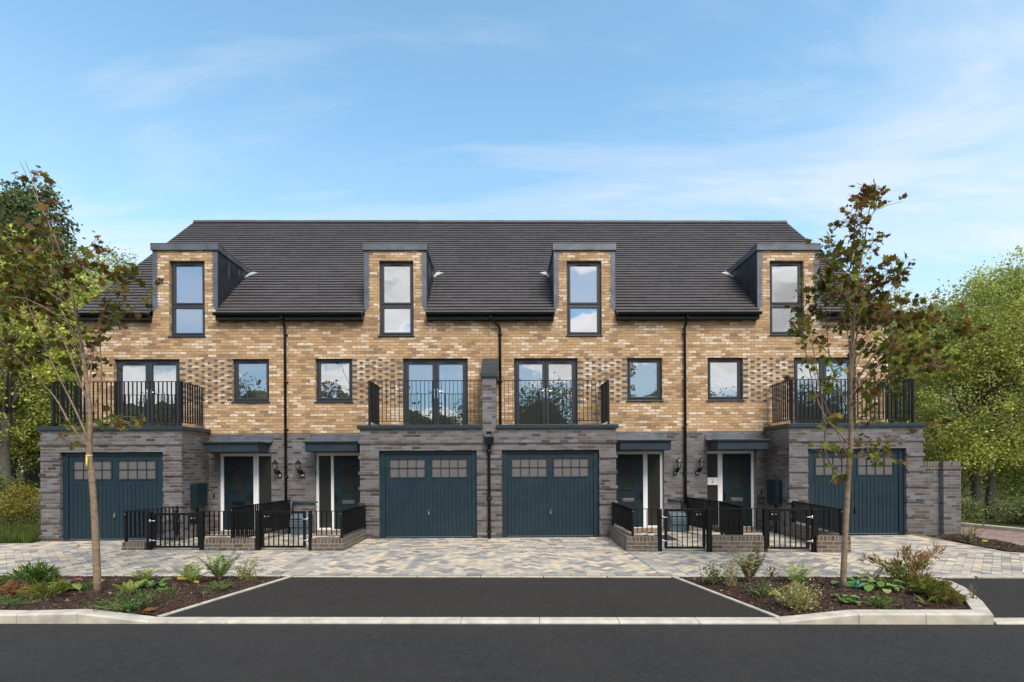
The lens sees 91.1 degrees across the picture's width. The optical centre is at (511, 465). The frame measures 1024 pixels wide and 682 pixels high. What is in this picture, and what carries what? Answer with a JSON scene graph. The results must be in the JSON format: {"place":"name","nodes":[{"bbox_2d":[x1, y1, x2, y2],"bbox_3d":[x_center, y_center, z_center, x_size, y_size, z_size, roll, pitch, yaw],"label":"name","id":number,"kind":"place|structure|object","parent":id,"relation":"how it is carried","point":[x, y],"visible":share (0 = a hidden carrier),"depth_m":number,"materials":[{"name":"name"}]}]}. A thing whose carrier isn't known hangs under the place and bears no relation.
{"place":"outdoors","nodes":[
{"label":"outdoors","id":0,"kind":"place"},
{"bbox_2d":[0,521,40,543],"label":"grass","id":1,"kind":"structure","parent":0,"point":[23,533],"depth_m":12.35,"materials":[{"name":"green plant"}]},
{"bbox_2d":[0,480,40,516],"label":"woodland bank","id":2,"kind":"structure","parent":0,"point":[28,502],"depth_m":21.66,"materials":[{"name":"green plant"}]},
{"bbox_2d":[0,305,74,482],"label":"woodland tree","id":3,"kind":"object","parent":2,"relation":"on","point":[36,476],"visible":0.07,"depth_m":24.86,"materials":[{"name":"green plant"}]},
{"bbox_2d":[0,223,81,500],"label":"poplar tree","id":4,"kind":"object","parent":2,"relation":"on","point":[10,400],"visible":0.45,"depth_m":21.68,"materials":[{"name":"green plant"}]},
{"bbox_2d":[0,306,81,483],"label":"woodland tree","id":5,"kind":"object","parent":2,"relation":"on","point":[27,444],"visible":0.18,"depth_m":24.04,"materials":[{"name":"green plant"}]},
{"bbox_2d":[164,577,771,617],"bbox_3d":[-0.540,1.801,7.040,7.334,0.001,2.212,0,0,1],"label":"parking bay","id":6,"kind":"object","parent":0,"point":[452,597],"visible":1,"depth_m":6.73,"materials":[{"name":"grey asphalt"}]},
{"bbox_2d":[0,621,1023,681],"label":"road","id":7,"kind":"structure","parent":0,"point":[539,652],"depth_m":4.86,"materials":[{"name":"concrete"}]},
{"bbox_2d":[994,618,1023,624],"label":"flush kerb","id":8,"kind":"structure","parent":7,"relation":"on","point":[1008,621],"depth_m":5.66,"materials":[{"name":"concrete"}]},
{"bbox_2d":[0,530,1023,576],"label":"block paving","id":9,"kind":"structure","parent":0,"point":[515,546],"depth_m":9.64,"materials":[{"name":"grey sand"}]},
{"bbox_2d":[122,541,146,550],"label":"wall","id":10,"kind":"structure","parent":9,"relation":"on","point":[135,545],"depth_m":10.78,"materials":[{"name":"brick"}]},
{"bbox_2d":[124,506,178,541],"bbox_3d":[-8.132,1.363,11.492,0.502,0.744,1.336,0,0,-1],"label":"railing","id":11,"kind":"object","parent":10,"relation":"on","point":[126,536],"visible":0.88,"depth_m":10.88,"materials":[{"name":"black metal"}]},
{"bbox_2d":[146,512,152,549],"bbox_3d":[-7.804,1.428,10.819,0.095,0.850,0.080,0,0,-1],"label":"gate post","id":12,"kind":"object","parent":9,"relation":"on","point":[149,530],"visible":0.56,"depth_m":10.78,"materials":[{"name":"black metal"}]},
{"bbox_2d":[149,513,198,547],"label":"yard gate","id":13,"kind":"structure","parent":12,"relation":"attached to","point":[194,518],"depth_m":10.79,"materials":[{"name":"black metal"}]},
{"bbox_2d":[199,511,204,550],"bbox_3d":[-6.638,1.411,10.755,0.075,0.870,0.080,0,0,-1],"label":"gate post","id":14,"kind":"object","parent":9,"relation":"on","point":[201,528],"visible":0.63,"depth_m":10.71,"materials":[{"name":"black metal"}]},
{"bbox_2d":[204,538,254,550],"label":"wall","id":15,"kind":"structure","parent":9,"relation":"on","point":[228,544],"depth_m":10.67,"materials":[{"name":"brick"}]},
{"bbox_2d":[204,511,254,535],"bbox_3d":[-6.034,1.246,10.767,1.142,0.536,0.042,0,0,3],"label":"railing","id":16,"kind":"object","parent":15,"relation":"on","point":[232,524],"visible":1,"depth_m":10.76,"materials":[{"name":"black metal"}]},
{"bbox_2d":[255,510,260,549],"bbox_3d":[-5.407,1.402,10.700,0.090,0.875,0.080,0,0,-1],"label":"gate post","id":17,"kind":"object","parent":9,"relation":"on","point":[257,529],"visible":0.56,"depth_m":10.66,"materials":[{"name":"black metal"}]},
{"bbox_2d":[261,511,308,547],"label":"yard gate","id":18,"kind":"structure","parent":17,"relation":"attached to","point":[266,516],"depth_m":10.69,"materials":[{"name":"black metal"}]},
{"bbox_2d":[230,499,289,537],"bbox_3d":[-5.976,1.358,12.062,0.045,0.909,2.456,0,0,4],"label":"railing","id":19,"kind":"object","parent":9,"relation":"on","point":[283,505],"visible":0.72,"depth_m":12.14,"materials":[{"name":"black metal"}]},
{"bbox_2d":[312,529,365,550],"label":"wall","id":20,"kind":"structure","parent":9,"relation":"on","point":[348,541],"depth_m":10.56,"materials":[{"name":"brick"}]},
{"bbox_2d":[312,505,365,537],"bbox_3d":[-3.907,1.267,11.418,0.673,0.609,1.622,0,0,1],"label":"railing","id":21,"kind":"object","parent":20,"relation":"on","point":[352,519],"visible":0.95,"depth_m":11.15,"materials":[{"name":"black metal"}]},
{"bbox_2d":[609,525,657,551],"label":"wall","id":22,"kind":"structure","parent":9,"relation":"on","point":[623,538],"depth_m":10.27,"materials":[{"name":"brick"}]},
{"bbox_2d":[612,502,656,535],"bbox_3d":[2.715,1.193,11.313,0.512,0.604,1.976,0,0,-1],"label":"railing","id":23,"kind":"object","parent":22,"relation":"on","point":[623,516],"visible":0.87,"depth_m":10.90,"materials":[{"name":"black metal"}]},
{"bbox_2d":[657,509,661,550],"bbox_3d":[3.029,1.346,10.300,0.075,0.895,0.080,0,0,-1],"label":"gate post","id":24,"kind":"object","parent":9,"relation":"on","point":[659,523],"visible":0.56,"depth_m":10.26,"materials":[{"name":"black metal"}]},
{"bbox_2d":[662,509,705,548],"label":"yard gate","id":25,"kind":"structure","parent":24,"relation":"attached to","point":[698,515],"depth_m":10.26,"materials":[{"name":"black metal"}]},
{"bbox_2d":[706,508,711,552],"bbox_3d":[4.000,1.328,10.193,0.090,0.920,0.080,0,0,-1],"label":"gate post","id":26,"kind":"object","parent":9,"relation":"on","point":[708,529],"visible":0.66,"depth_m":10.15,"materials":[{"name":"black metal"}]},
{"bbox_2d":[687,497,742,534],"bbox_3d":[4.840,1.299,11.949,0.218,0.909,2.957,0,0,-2],"label":"railing","id":27,"kind":"object","parent":9,"relation":"on","point":[695,503],"visible":0.73,"depth_m":11.89,"materials":[{"name":"black metal"}]},
{"bbox_2d":[712,535,763,552],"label":"wall","id":28,"kind":"structure","parent":9,"relation":"on","point":[748,543],"depth_m":10.12,"materials":[{"name":"brick"}]},
{"bbox_2d":[712,508,761,531],"bbox_3d":[4.569,1.120,10.220,1.012,0.481,0.042,0,0,3],"label":"railing","id":29,"kind":"object","parent":28,"relation":"on","point":[736,519],"visible":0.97,"depth_m":10.21,"materials":[{"name":"black metal"}]},
{"bbox_2d":[762,509,767,551],"bbox_3d":[5.111,1.332,10.147,0.065,0.900,0.080,0,0,-1],"label":"gate post","id":30,"kind":"object","parent":9,"relation":"on","point":[764,522],"visible":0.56,"depth_m":10.11,"materials":[{"name":"black metal"}]},
{"bbox_2d":[811,509,818,551],"bbox_3d":[6.092,1.329,10.100,0.110,0.895,0.080,0,0,-1],"label":"gate post","id":31,"kind":"object","parent":9,"relation":"on","point":[815,524],"visible":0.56,"depth_m":10.06,"materials":[{"name":"black metal"}]},
{"bbox_2d":[766,508,812,548],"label":"yard gate","id":32,"kind":"structure","parent":31,"relation":"attached to","point":[772,513],"depth_m":10.12,"materials":[{"name":"black metal"}]},
{"bbox_2d":[791,522,850,552],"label":"wall","id":33,"kind":"structure","parent":9,"relation":"on","point":[827,541],"depth_m":10.01,"materials":[{"name":"brick"}]},
{"bbox_2d":[792,501,842,534],"bbox_3d":[6.548,1.152,11.227,0.475,0.564,2.336,0,0,7],"label":"railing","id":34,"kind":"object","parent":33,"relation":"on","point":[837,519],"visible":0.83,"depth_m":10.73,"materials":[{"name":"black metal"}]},
{"bbox_2d":[930,533,1023,551],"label":"planting bed","id":35,"kind":"object","parent":9,"relation":"on","point":[980,543],"visible":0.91,"depth_m":10.96,"materials":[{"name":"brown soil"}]},
{"bbox_2d":[0,0,1023,470],"label":"sky","id":36,"kind":"structure","parent":0,"point":[153,118],"materials":[{"name":"blue"}]},
{"bbox_2d":[1,469,1023,616],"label":"ground","id":37,"kind":"structure","parent":0,"point":[1003,523],"depth_m":16.78,"materials":[{"name":"soil"}]},
{"bbox_2d":[0,466,27,523],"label":"shrub","id":38,"kind":"object","parent":37,"relation":"on","point":[2,475],"visible":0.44,"depth_m":15.63,"materials":[{"name":"green plant"}]},
{"bbox_2d":[0,477,40,525],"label":"shrub","id":39,"kind":"object","parent":37,"relation":"on","point":[21,510],"visible":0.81,"depth_m":14.62,"materials":[{"name":"green plant"}]},
{"bbox_2d":[0,174,95,479],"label":"tree","id":40,"kind":"object","parent":37,"relation":"on","point":[11,206],"visible":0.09,"depth_m":29.20,"materials":[{"name":"green plant"}]},
{"bbox_2d":[21,248,111,397],"bbox_3d":[-25.080,-5.104,28.142,6.320,14.313,5.969,0,0,-41],"label":"evergreen tree","id":41,"kind":"object","parent":37,"relation":"on","point":[76,254],"visible":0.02,"depth_m":28.00,"materials":[{"name":"green plant"}]},
{"bbox_2d":[18,248,121,426],"bbox_3d":[-20.224,-4.246,24.037,5.316,12.544,5.324,0,0,-1],"label":"lime tree","id":42,"kind":"object","parent":37,"relation":"on","point":[89,294],"visible":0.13,"depth_m":23.39,"materials":[{"name":"green plant"}]},
{"bbox_2d":[80,242,139,290],"bbox_3d":[-27.984,-6.791,35.637,5.540,17.716,4.682,0,0,21],"label":"birch tree","id":43,"kind":"object","parent":37,"relation":"on","point":[119,258],"visible":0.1,"depth_m":35.09,"materials":[{"name":"green plant"}]},
{"bbox_2d":[0,575,286,615],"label":"planting bed","id":44,"kind":"object","parent":37,"relation":"on","point":[246,584],"visible":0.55,"depth_m":6.85,"materials":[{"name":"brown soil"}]},
{"bbox_2d":[0,579,44,596],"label":"juniper","id":45,"kind":"object","parent":44,"relation":"on","point":[12,585],"visible":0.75,"depth_m":6.81,"materials":[{"name":"brown plant"}]},
{"bbox_2d":[0,592,54,607],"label":"ground cover","id":46,"kind":"object","parent":44,"relation":"on","point":[15,601],"visible":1,"depth_m":6.39,"materials":[{"name":"green plant"}]},
{"bbox_2d":[0,558,62,584],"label":"juniper","id":47,"kind":"object","parent":44,"relation":"on","point":[38,572],"visible":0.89,"depth_m":7.47,"materials":[{"name":"green plant"}]},
{"bbox_2d":[13,577,72,597],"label":"juniper","id":48,"kind":"object","parent":44,"relation":"on","point":[59,584],"visible":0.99,"depth_m":6.63,"materials":[{"name":"green plant"}]},
{"bbox_2d":[0,161,167,593],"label":"maple tree","id":49,"kind":"object","parent":44,"relation":"on","point":[28,287],"visible":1,"depth_m":6.90,"materials":[{"name":"green plant"}]},
{"bbox_2d":[80,586,161,612],"bbox_3d":[-4.684,1.656,6.157,0.687,0.315,0.779,0,0,23],"label":"shrub","id":50,"kind":"object","parent":44,"relation":"on","point":[124,605],"visible":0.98,"depth_m":6.12,"materials":[{"name":"green plant"}]},
{"bbox_2d":[126,567,164,580],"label":"fern","id":51,"kind":"object","parent":44,"relation":"on","point":[142,576],"visible":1,"depth_m":7.51,"materials":[{"name":"green plant"}]},
{"bbox_2d":[134,578,170,589],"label":"broadleaf plant","id":52,"kind":"object","parent":44,"relation":"on","point":[147,584],"visible":0.91,"depth_m":7.14,"materials":[{"name":"green plant"}]},
{"bbox_2d":[174,564,210,582],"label":"fern","id":53,"kind":"object","parent":44,"relation":"on","point":[190,576],"visible":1,"depth_m":7.62,"materials":[{"name":"green plant"}]},
{"bbox_2d":[195,548,241,579],"bbox_3d":[-4.514,1.532,7.709,0.587,0.496,0.539,0,0,-37],"label":"fern","id":54,"kind":"object","parent":44,"relation":"on","point":[219,572],"visible":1,"depth_m":7.71,"materials":[{"name":"green plant"}]},
{"bbox_2d":[233,555,265,580],"bbox_3d":[-4.043,1.601,7.741,0.430,0.385,0.476,0,0,-40],"label":"shrub","id":55,"kind":"object","parent":44,"relation":"on","point":[246,575],"visible":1,"depth_m":7.71,"materials":[{"name":"green plant"}]},
{"bbox_2d":[36,220,364,541],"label":"terraced house","id":56,"kind":"structure","parent":37,"relation":"on","point":[197,353],"depth_m":13.28,"materials":[{"name":"beige brick"}]},
{"bbox_2d":[63,452,163,539],"bbox_3d":[-9.676,0.752,12.238,2.466,2.133,0.105,0,0,-1],"label":"garage door","id":57,"kind":"structure","parent":56,"relation":"in","point":[125,481],"depth_m":12.23,"materials":[{"name":"blue metal"}]},
{"bbox_2d":[117,360,179,425],"bbox_3d":[-9.644,-1.838,13.338,1.714,1.922,0.155,0,0,-1],"label":"french door","id":58,"kind":"structure","parent":56,"relation":"in","point":[133,370],"depth_m":13.36,"materials":[{"name":"clear glass"}]},
{"bbox_2d":[168,262,205,336],"bbox_3d":[-8.593,-4.396,13.335,0.990,2.017,0.190,0,0,-1],"label":"window","id":59,"kind":"structure","parent":56,"relation":"in","point":[188,278],"depth_m":13.38,"materials":[{"name":"clear glass"}]},
{"bbox_2d":[224,456,253,529],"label":"front door","id":60,"kind":"structure","parent":56,"relation":"in","point":[238,470],"depth_m":13.40,"materials":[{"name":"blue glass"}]},
{"bbox_2d":[231,360,269,402],"bbox_3d":[-6.922,-2.233,13.356,1.030,1.162,0.190,0,0,-1],"label":"window","id":61,"kind":"structure","parent":56,"relation":"in","point":[251,377],"depth_m":13.40,"materials":[{"name":"clear glass"}]},
{"bbox_2d":[157,575,293,616],"bbox_3d":[-3.907,1.901,7.108,0.055,0.200,2.287,0,0,16],"label":"bay edging","id":62,"kind":"object","parent":37,"relation":"on","point":[208,601],"visible":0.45,"depth_m":6.84,"materials":[{"name":"concrete"}]},
{"bbox_2d":[282,220,497,538],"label":"terraced house","id":63,"kind":"structure","parent":37,"relation":"on","point":[392,405],"depth_m":13.34,"materials":[{"name":"beige brick"}]},
{"bbox_2d":[314,359,352,402],"bbox_3d":[-4.729,-2.245,13.385,1.035,1.162,0.190,0,0,-1],"label":"window","id":64,"kind":"structure","parent":63,"relation":"in","point":[334,376],"depth_m":13.43,"materials":[{"name":"clear glass"}]},
{"bbox_2d":[334,456,359,528],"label":"front door","id":65,"kind":"structure","parent":63,"relation":"in","point":[346,468],"depth_m":13.44,"materials":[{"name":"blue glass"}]},
{"bbox_2d":[378,262,414,336],"bbox_3d":[-3.074,-4.427,13.406,0.970,2.017,0.190,0,0,-1],"label":"window","id":66,"kind":"structure","parent":63,"relation":"in","point":[396,278],"depth_m":13.45,"materials":[{"name":"clear glass"}]},
{"bbox_2d":[380,450,476,537],"bbox_3d":[-2.047,0.710,12.337,2.376,2.133,0.105,0,0,-1],"label":"garage door","id":67,"kind":"structure","parent":63,"relation":"in","point":[433,494],"depth_m":12.33,"materials":[{"name":"blue metal"}]},
{"bbox_2d":[404,359,467,424],"bbox_3d":[-2.038,-1.880,13.437,1.719,1.922,0.155,0,0,-1],"label":"french door","id":68,"kind":"structure","parent":63,"relation":"in","point":[414,369],"depth_m":13.46,"materials":[{"name":"clear glass"}]},
{"bbox_2d":[293,576,670,577],"bbox_3d":[-0.510,1.886,8.082,6.084,0.200,0.055,0,0,2],"label":"pave edging","id":69,"kind":"object","parent":37,"relation":"on","point":[514,576],"visible":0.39,"depth_m":8.03,"materials":[{"name":"concrete"}]},
{"bbox_2d":[0,578,993,624],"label":"kerb","id":70,"kind":"structure","parent":37,"relation":"on","point":[979,612],"depth_m":5.80,"materials":[{"name":"concrete"}]},
{"bbox_2d":[489,220,687,538],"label":"terraced house","id":71,"kind":"structure","parent":37,"relation":"on","point":[587,318],"depth_m":13.42,"materials":[{"name":"beige brick"}]},
{"bbox_2d":[514,359,576,423],"bbox_3d":[0.904,-1.896,13.475,1.694,1.922,0.155,0,0,-1],"label":"french door","id":72,"kind":"structure","parent":71,"relation":"in","point":[524,369],"depth_m":13.50,"materials":[{"name":"clear glass"}]},
{"bbox_2d":[502,450,598,536],"bbox_3d":[0.947,0.693,12.376,2.379,2.133,0.105,0,0,-1],"label":"garage door","id":73,"kind":"structure","parent":71,"relation":"in","point":[546,493],"depth_m":12.37,"materials":[{"name":"blue metal"}]},
{"bbox_2d":[566,262,602,335],"bbox_3d":[1.928,-4.454,13.472,0.995,2.017,0.190,0,0,-1],"label":"window","id":74,"kind":"structure","parent":71,"relation":"in","point":[583,278],"depth_m":13.51,"materials":[{"name":"clear glass"}]},
{"bbox_2d":[616,454,642,526],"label":"front door","id":75,"kind":"structure","parent":71,"relation":"in","point":[629,477],"depth_m":13.54,"materials":[{"name":"blue wood"}]},
{"bbox_2d":[626,359,663,400],"bbox_3d":[3.550,-2.291,13.492,1.005,1.162,0.190,0,0,-1],"label":"window","id":76,"kind":"structure","parent":71,"relation":"in","point":[643,375],"depth_m":13.53,"materials":[{"name":"clear glass"}]},
{"bbox_2d":[671,576,779,616],"bbox_3d":[2.835,1.864,6.939,0.055,0.200,2.218,0,0,-14],"label":"bay edging","id":77,"kind":"object","parent":37,"relation":"on","point":[732,599],"visible":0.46,"depth_m":6.69,"materials":[{"name":"concrete"}]},
{"bbox_2d":[636,220,925,535],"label":"terraced house","id":78,"kind":"structure","parent":37,"relation":"on","point":[753,419],"depth_m":13.47,"materials":[{"name":"beige brick"}]},
{"bbox_2d":[707,358,744,400],"bbox_3d":[5.722,-2.303,13.521,1.020,1.162,0.190,0,0,-1],"label":"window","id":79,"kind":"structure","parent":78,"relation":"in","point":[724,374],"depth_m":13.56,"materials":[{"name":"clear glass"}]},
{"bbox_2d":[722,454,750,525],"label":"front door","id":80,"kind":"structure","parent":78,"relation":"in","point":[736,468],"depth_m":13.58,"materials":[{"name":"blue wood"}]},
{"bbox_2d":[769,262,805,335],"bbox_3d":[7.383,-4.484,13.542,0.985,2.017,0.190,0,0,-1],"label":"window","id":81,"kind":"structure","parent":78,"relation":"in","point":[784,276],"depth_m":13.59,"materials":[{"name":"clear glass"}]},
{"bbox_2d":[794,358,848,422],"bbox_3d":[8.414,-1.937,13.573,1.674,1.922,0.155,0,0,-1],"label":"french door","id":82,"kind":"structure","parent":78,"relation":"in","point":[824,371],"depth_m":13.60,"materials":[{"name":"clear glass"}]},
{"bbox_2d":[808,448,903,534],"bbox_3d":[8.510,0.652,12.474,2.441,2.133,0.105,0,0,-1],"label":"garage door","id":83,"kind":"structure","parent":78,"relation":"in","point":[877,493],"depth_m":12.47,"materials":[{"name":"blue metal"}]},
{"bbox_2d":[677,575,969,616],"bbox_3d":[4.475,1.722,6.883,3.710,0.090,2.196,0,0,-1],"label":"planting bed","id":84,"kind":"object","parent":37,"relation":"on","point":[770,605],"visible":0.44,"depth_m":6.53,"materials":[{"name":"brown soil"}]},
{"bbox_2d":[698,560,727,584],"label":"shrub","id":85,"kind":"object","parent":84,"relation":"on","point":[711,578],"visible":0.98,"depth_m":7.32,"materials":[{"name":"green plant"}]},
{"bbox_2d":[716,553,742,586],"bbox_3d":[3.047,1.480,7.082,0.385,0.486,0.386,0,0,-1],"label":"shrub","id":86,"kind":"object","parent":84,"relation":"on","point":[731,580],"visible":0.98,"depth_m":7.07,"materials":[{"name":"green plant"}]},
{"bbox_2d":[724,545,771,581],"bbox_3d":[3.501,1.443,7.445,0.638,0.598,0.474,0,0,-24],"label":"fern","id":87,"kind":"object","parent":84,"relation":"on","point":[744,568],"visible":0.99,"depth_m":7.41,"materials":[{"name":"green plant"}]},
{"bbox_2d":[745,577,773,598],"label":"shrub","id":88,"kind":"object","parent":84,"relation":"on","point":[761,592],"visible":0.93,"depth_m":6.52,"materials":[{"name":"green plant"}]},
{"bbox_2d":[764,578,825,611],"bbox_3d":[3.393,1.552,6.047,0.655,0.396,0.468,0,0,31],"label":"shrub","id":89,"kind":"object","parent":84,"relation":"on","point":[797,603],"visible":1,"depth_m":6.00,"materials":[{"name":"green plant"}]},
{"bbox_2d":[771,561,819,583],"bbox_3d":[4.113,1.588,7.301,0.677,0.295,0.457,0,0,-1],"label":"fern","id":90,"kind":"object","parent":84,"relation":"on","point":[798,577],"visible":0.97,"depth_m":7.34,"materials":[{"name":"green plant"}]},
{"bbox_2d":[863,592,899,609],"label":"shrub","id":91,"kind":"object","parent":84,"relation":"on","point":[883,604],"visible":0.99,"depth_m":6.00,"materials":[{"name":"green plant"}]},
{"bbox_2d":[859,577,906,592],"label":"broadleaf plant","id":92,"kind":"object","parent":84,"relation":"on","point":[880,584],"visible":0.97,"depth_m":6.77,"materials":[{"name":"green plant"}]},
{"bbox_2d":[782,179,990,587],"bbox_3d":[4.989,-1.162,6.980,2.679,5.794,1.665,0,0,-12],"label":"maple tree","id":93,"kind":"object","parent":84,"relation":"on","point":[866,309],"visible":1,"depth_m":6.91,"materials":[{"name":"green plant"}]},
{"bbox_2d":[859,540,948,585],"bbox_3d":[5.593,1.400,7.061,1.374,0.731,0.764,0,0,-1],"label":"juniper","id":94,"kind":"object","parent":84,"relation":"on","point":[917,564],"visible":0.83,"depth_m":7.15,"materials":[{"name":"green plant"}]},
{"bbox_2d":[903,569,968,604],"bbox_3d":[5.455,1.587,6.519,0.587,0.325,0.992,0,0,18],"label":"juniper","id":95,"kind":"object","parent":84,"relation":"on","point":[933,587],"visible":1,"depth_m":6.47,"materials":[{"name":"green plant"}]},
{"bbox_2d":[676,575,1023,577],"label":"pave edging","id":96,"kind":"object","parent":37,"relation":"on","point":[892,576],"visible":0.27,"depth_m":7.83,"materials":[{"name":"concrete"}]},
{"bbox_2d":[888,287,943,427],"bbox_3d":[23.425,-4.512,30.341,4.765,12.593,3.835,0,0,-1],"label":"slender tree","id":97,"kind":"object","parent":37,"relation":"on","point":[902,306],"visible":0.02,"depth_m":30.20,"materials":[{"name":"green plant"}]},
{"bbox_2d":[888,299,976,484],"bbox_3d":[17.223,-2.828,22.209,7.322,9.490,5.516,0,0,-1],"label":"bushy tree","id":98,"kind":"object","parent":37,"relation":"on","point":[901,356],"visible":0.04,"depth_m":21.39,"materials":[{"name":"green plant"}]},
{"bbox_2d":[923,461,961,535],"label":"boundary wall","id":99,"kind":"structure","parent":37,"relation":"on","point":[942,496],"depth_m":12.39,"materials":[{"name":"brick"}]},
{"bbox_2d":[889,245,1023,518],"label":"bushy tree","id":100,"kind":"object","parent":37,"relation":"on","point":[995,367],"visible":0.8,"depth_m":16.20,"materials":[{"name":"green plant"}]},
{"bbox_2d":[961,493,1001,524],"bbox_3d":[13.673,1.390,15.450,1.910,1.194,1.754,0,0,36],"label":"shrub","id":101,"kind":"object","parent":37,"relation":"on","point":[971,514],"visible":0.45,"depth_m":14.99,"materials":[{"name":"green plant"}]},
{"bbox_2d":[950,284,1023,507],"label":"bushy tree","id":102,"kind":"object","parent":37,"relation":"on","point":[1017,488],"visible":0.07,"depth_m":17.88,"materials":[{"name":"green plant"}]},
{"bbox_2d":[961,522,1023,532],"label":"road kerb","id":103,"kind":"structure","parent":37,"relation":"on","point":[1005,528],"depth_m":13.50,"materials":[{"name":"concrete"}]},
{"bbox_2d":[980,491,1023,524],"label":"shrub","id":104,"kind":"object","parent":37,"relation":"on","point":[1019,504],"visible":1,"depth_m":15.03,"materials":[{"name":"green plant"}]},
{"bbox_2d":[940,578,1023,617],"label":"side parking bay","id":105,"kind":"object","parent":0,"point":[1001,597],"depth_m":6.90,"materials":[{"name":"grey asphalt"}]},
{"bbox_2d":[961,526,1023,544],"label":"red brick road","id":106,"kind":"structure","parent":0,"point":[1011,537],"depth_m":12.57,"materials":[{"name":"brick"}]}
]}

